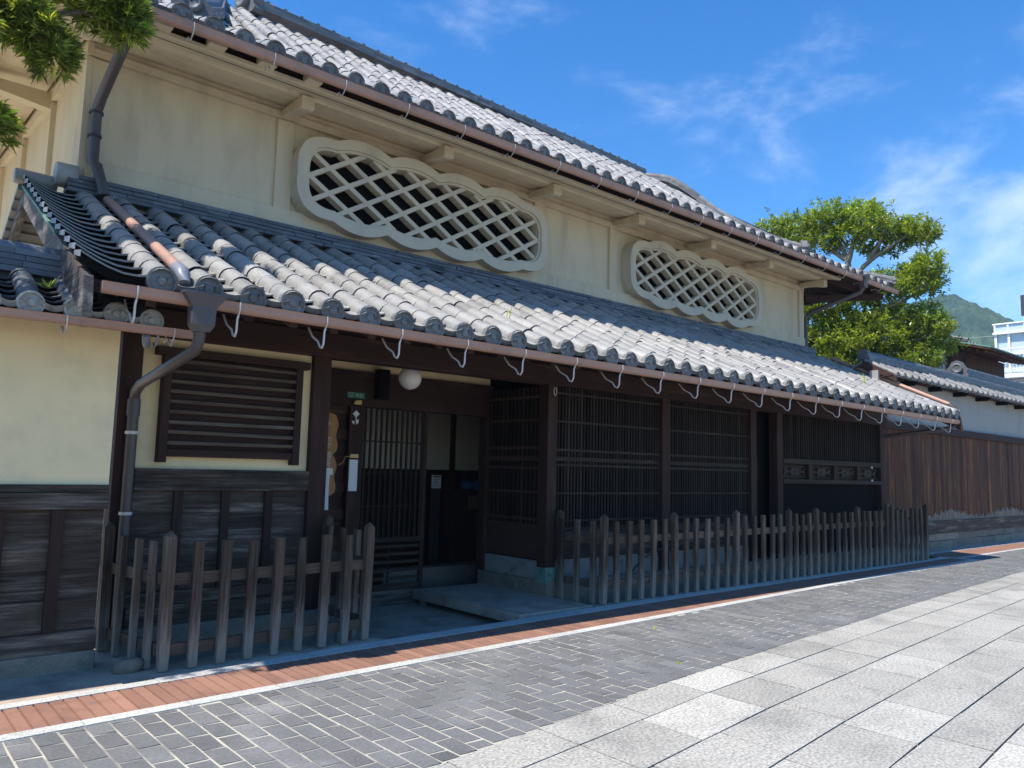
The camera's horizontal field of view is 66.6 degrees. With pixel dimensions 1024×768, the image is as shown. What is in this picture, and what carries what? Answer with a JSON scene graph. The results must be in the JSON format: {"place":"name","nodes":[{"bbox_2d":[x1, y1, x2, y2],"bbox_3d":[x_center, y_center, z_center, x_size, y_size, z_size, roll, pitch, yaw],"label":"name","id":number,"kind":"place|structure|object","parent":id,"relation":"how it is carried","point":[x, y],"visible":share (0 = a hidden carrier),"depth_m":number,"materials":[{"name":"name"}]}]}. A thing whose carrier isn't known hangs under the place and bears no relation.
{"place":"outdoors","nodes":[
{"label":"outdoors","id":0,"kind":"place"},
{"bbox_2d":[0,549,1023,767],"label":"brick paving","id":1,"kind":"structure","parent":0,"point":[290,757],"depth_m":5.18,"materials":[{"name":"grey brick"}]},
{"bbox_2d":[0,539,1023,704],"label":"pavement","id":2,"kind":"structure","parent":0,"point":[99,675],"depth_m":5.50,"materials":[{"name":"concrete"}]},
{"bbox_2d":[110,657,144,674],"bbox_3d":[-2.738,2.011,5.566,0.234,0.095,0.122,7,-8,-40],"label":"loose stone","id":3,"kind":"object","parent":2,"relation":"on","point":[128,665],"visible":1,"depth_m":5.52,"materials":[{"name":"grey stone"}]},
{"bbox_2d":[0,542,1023,734],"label":"red brick strip","id":4,"kind":"object","parent":2,"relation":"on","point":[24,718],"visible":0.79,"depth_m":6.08,"materials":[{"name":"red brick"}]},
{"bbox_2d":[0,548,1023,742],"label":"kerb","id":5,"kind":"structure","parent":2,"relation":"on","point":[91,721],"depth_m":5.76,"materials":[{"name":"white stone"}]},
{"bbox_2d":[0,541,1023,711],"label":"kerb","id":6,"kind":"structure","parent":2,"relation":"on","point":[192,675],"depth_m":6.75,"materials":[{"name":"white stone"}]},
{"bbox_2d":[150,561,895,666],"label":"sunken floor","id":7,"kind":"structure","parent":0,"point":[387,622],"depth_m":8.48,"materials":[{"name":"concrete"}]},
{"bbox_2d":[95,514,374,671],"bbox_3d":[-2.220,1.728,6.505,2.037,1.187,1.050,7,-8,-40],"label":"picket fence","id":8,"kind":"object","parent":7,"relation":"on","point":[348,563],"visible":0.88,"depth_m":6.07,"materials":[{"name":"brown wood"}]},
{"bbox_2d":[412,583,592,620],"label":"entrance slab","id":9,"kind":"structure","parent":7,"relation":"on","point":[495,602],"depth_m":8.95,"materials":[{"name":"concrete"}]},
{"bbox_2d":[619,530,692,587],"bbox_3d":[1.978,2.358,10.638,0.102,0.742,2.018,-4,-9,43],"label":"prop rod","id":10,"kind":"object","parent":7,"relation":"on","point":[634,568],"depth_m":10.52,"materials":[{"name":"wood"}]},
{"bbox_2d":[556,502,928,604],"bbox_3d":[4.154,2.487,12.068,9.013,1.204,0.850,7,-8,-40],"label":"picket fence","id":11,"kind":"object","parent":7,"relation":"on","point":[894,534],"visible":0.93,"depth_m":10.62,"materials":[{"name":"brown wood"}]},
{"bbox_2d":[227,0,1023,323],"label":"sky","id":12,"kind":"structure","parent":0,"point":[751,105],"materials":[{"name":"blue"}]},
{"bbox_2d":[432,572,1023,767],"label":"granite paving","id":13,"kind":"structure","parent":0,"point":[937,682],"depth_m":5.08,"materials":[{"name":"grey stone"}]},
{"bbox_2d":[815,293,1014,360],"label":"wooded hill","id":14,"kind":"structure","parent":0,"point":[972,319],"depth_m":489.79,"materials":[{"name":"green plant"}]},
{"bbox_3d":[-0.394,2.437,13.099,2.000,1.320,0.600,7,-8,-40],"label":"counter","id":15,"kind":"object","parent":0,"visible":0},
{"bbox_2d":[460,480,471,489],"bbox_3d":[-0.751,1.653,12.791,0.190,0.150,0.185,7,-8,-40],"label":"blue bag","id":16,"kind":"object","parent":15,"relation":"on","point":[466,484],"visible":1,"depth_m":12.72,"materials":[{"name":"blue fabric"}]},
{"bbox_2d":[468,496,476,508],"bbox_3d":[-0.594,1.918,12.632,0.300,0.200,0.009,7,-8,-40],"label":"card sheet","id":17,"kind":"object","parent":15,"relation":"attached to","point":[472,502],"visible":0.64,"depth_m":12.59,"materials":[{"name":"grey paper"}]},
{"bbox_2d":[472,480,477,489],"bbox_3d":[-0.585,1.673,12.934,0.190,0.150,0.185,7,-8,-40],"label":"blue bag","id":18,"kind":"object","parent":15,"relation":"on","point":[475,484],"visible":0.63,"depth_m":12.86,"materials":[{"name":"blue fabric"}]},
{"label":"gravel yard","id":19,"kind":"structure","parent":0,"visible":0},
{"bbox_2d":[0,0,158,154],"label":"garden pine","id":20,"kind":"object","parent":19,"relation":"on","point":[34,35],"visible":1,"depth_m":6.04,"materials":[{"name":"green plant"}]},
{"label":"ground","id":21,"kind":"structure","parent":0,"visible":0},
{"bbox_2d":[0,239,193,680],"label":"boundary wall","id":22,"kind":"structure","parent":21,"relation":"on","point":[59,356],"depth_m":5.55,"materials":[{"name":"yellow paint"}]},
{"bbox_2d":[32,277,57,287],"bbox_3d":[-3.197,-0.700,5.346,0.100,0.074,0.129,-3,-8,35],"label":"weed","id":23,"kind":"object","parent":22,"relation":"on","point":[46,284],"visible":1,"depth_m":5.36,"materials":[{"name":"green plant"}]},
{"bbox_2d":[0,0,963,663],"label":"merchant house","id":24,"kind":"structure","parent":21,"relation":"on","point":[300,226],"depth_m":9.54,"materials":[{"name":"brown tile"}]},
{"bbox_2d":[154,345,310,464],"bbox_3d":[-2.523,0.228,7.085,1.405,0.990,0.105,7,-8,-40],"label":"louver window","id":25,"kind":"structure","parent":24,"relation":"in","point":[214,404],"depth_m":7.06,"materials":[{"name":"brown wood"}]},
{"bbox_2d":[327,413,337,495],"bbox_3d":[-2.146,0.803,8.976,0.280,0.955,0.037,7,-8,-40],"label":"signboard","id":26,"kind":"object","parent":24,"relation":"attached to","point":[332,439],"visible":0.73,"depth_m":9.02,"materials":[{"name":"brown wood"}]},
{"bbox_2d":[324,475,329,509],"bbox_3d":[-2.124,1.237,8.912,0.075,0.400,0.018,7,-8,-40],"label":"paper strip","id":27,"kind":"object","parent":26,"relation":"hanging from","point":[327,491],"visible":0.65,"depth_m":8.93,"materials":[{"name":"white paper"}]},
{"bbox_2d":[326,468,332,474],"bbox_3d":[-2.101,1.004,8.960,0.090,0.075,0.004,7,-8,-40],"label":"paper note","id":28,"kind":"object","parent":26,"relation":"attached to","point":[329,471],"visible":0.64,"depth_m":8.96,"materials":[{"name":"white paper"}]},
{"bbox_2d":[338,454,357,464],"bbox_3d":[-1.917,0.884,9.107,0.028,0.136,0.275,-5,-9,44],"label":"card holder","id":29,"kind":"object","parent":24,"relation":"attached to","point":[353,456],"visible":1,"depth_m":9.15,"materials":[{"name":"gold metal"}]},
{"bbox_2d":[348,460,357,490],"bbox_3d":[-1.867,1.071,9.148,0.110,0.365,0.011,7,-8,-40],"label":"name card","id":30,"kind":"object","parent":24,"relation":"attached to","point":[352,476],"visible":1,"depth_m":9.14,"materials":[{"name":"white paper"}]},
{"bbox_2d":[347,392,364,398],"bbox_3d":[-1.852,0.134,9.268,0.236,0.070,0.012,7,-8,-40],"label":"address plate","id":31,"kind":"object","parent":24,"relation":"attached to","point":[355,395],"visible":1,"depth_m":9.26,"materials":[{"name":"green metal"}]},
{"bbox_2d":[353,400,361,404],"bbox_3d":[-1.829,0.218,9.243,0.107,0.053,0.034,7,-8,-40],"label":"brass tag","id":32,"kind":"object","parent":24,"relation":"attached to","point":[357,402],"visible":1,"depth_m":9.23,"materials":[{"name":"gold metal"}]},
{"bbox_2d":[356,407,427,591],"bbox_3d":[-1.475,1.397,9.530,0.973,2.180,0.040,7,-8,-40],"label":"sliding door","id":33,"kind":"structure","parent":24,"relation":"in","point":[424,419],"depth_m":9.56,"materials":[{"name":"brown wood"}]},
{"bbox_2d":[398,369,421,389],"bbox_3d":[-1.308,-0.093,9.205,0.270,0.349,0.655,7,-8,-40],"label":"globe lamp","id":34,"kind":"object","parent":24,"relation":"attached to","point":[409,379],"visible":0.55,"depth_m":8.96,"materials":[{"name":"white glass"}]},
{"bbox_2d":[290,137,547,273],"bbox_3d":[-1.047,-2.285,10.408,3.990,1.197,0.230,7,-8,-40],"label":"lattice window","id":35,"kind":"structure","parent":24,"relation":"in","point":[389,199],"depth_m":10.18,"materials":[{"name":"paint"}]},
{"bbox_2d":[428,475,440,563],"bbox_3d":[-1.184,2.089,11.932,0.170,1.380,0.034,7,-8,-40],"label":"post","id":36,"kind":"object","parent":24,"relation":"attached to","point":[434,520],"visible":0.95,"depth_m":11.93,"materials":[{"name":"brown wood"}]},
{"bbox_2d":[620,240,762,328],"bbox_3d":[3.373,-1.752,14.187,3.950,1.189,0.230,7,-8,-40],"label":"lattice window","id":37,"kind":"structure","parent":24,"relation":"in","point":[733,298],"depth_m":13.97,"materials":[{"name":"paint"}]},
{"bbox_2d":[753,195,970,368],"bbox_3d":[9.898,-0.666,22.579,2.940,10.156,5.899,7,-8,-40],"label":"broadleaf tree","id":38,"kind":"object","parent":21,"relation":"on","point":[852,334],"visible":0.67,"depth_m":21.77,"materials":[{"name":"green plant"}]},
{"bbox_2d":[851,349,1023,561],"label":"boundary wall","id":39,"kind":"structure","parent":21,"relation":"on","point":[966,486],"depth_m":18.34,"materials":[{"name":"wood"}]},
{"bbox_2d":[946,360,1023,389],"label":"house","id":40,"kind":"structure","parent":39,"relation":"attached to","point":[958,367],"depth_m":25.43,"materials":[{"name":"grey paint"}]},
{"bbox_2d":[923,335,1023,377],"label":"tiled house","id":41,"kind":"structure","parent":21,"relation":"on","point":[982,358],"depth_m":28.12,"materials":[{"name":"grey paint"}]},
{"bbox_2d":[992,295,1023,382],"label":"apartment building","id":42,"kind":"structure","parent":21,"relation":"on","point":[1008,336],"depth_m":39.93,"materials":[{"name":"white paint"}]},
{"bbox_2d":[994,322,1023,372],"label":"window frame","id":43,"kind":"structure","parent":42,"relation":"in","point":[1008,335],"depth_m":40.04,"materials":[{"name":"white paint"}]}
]}

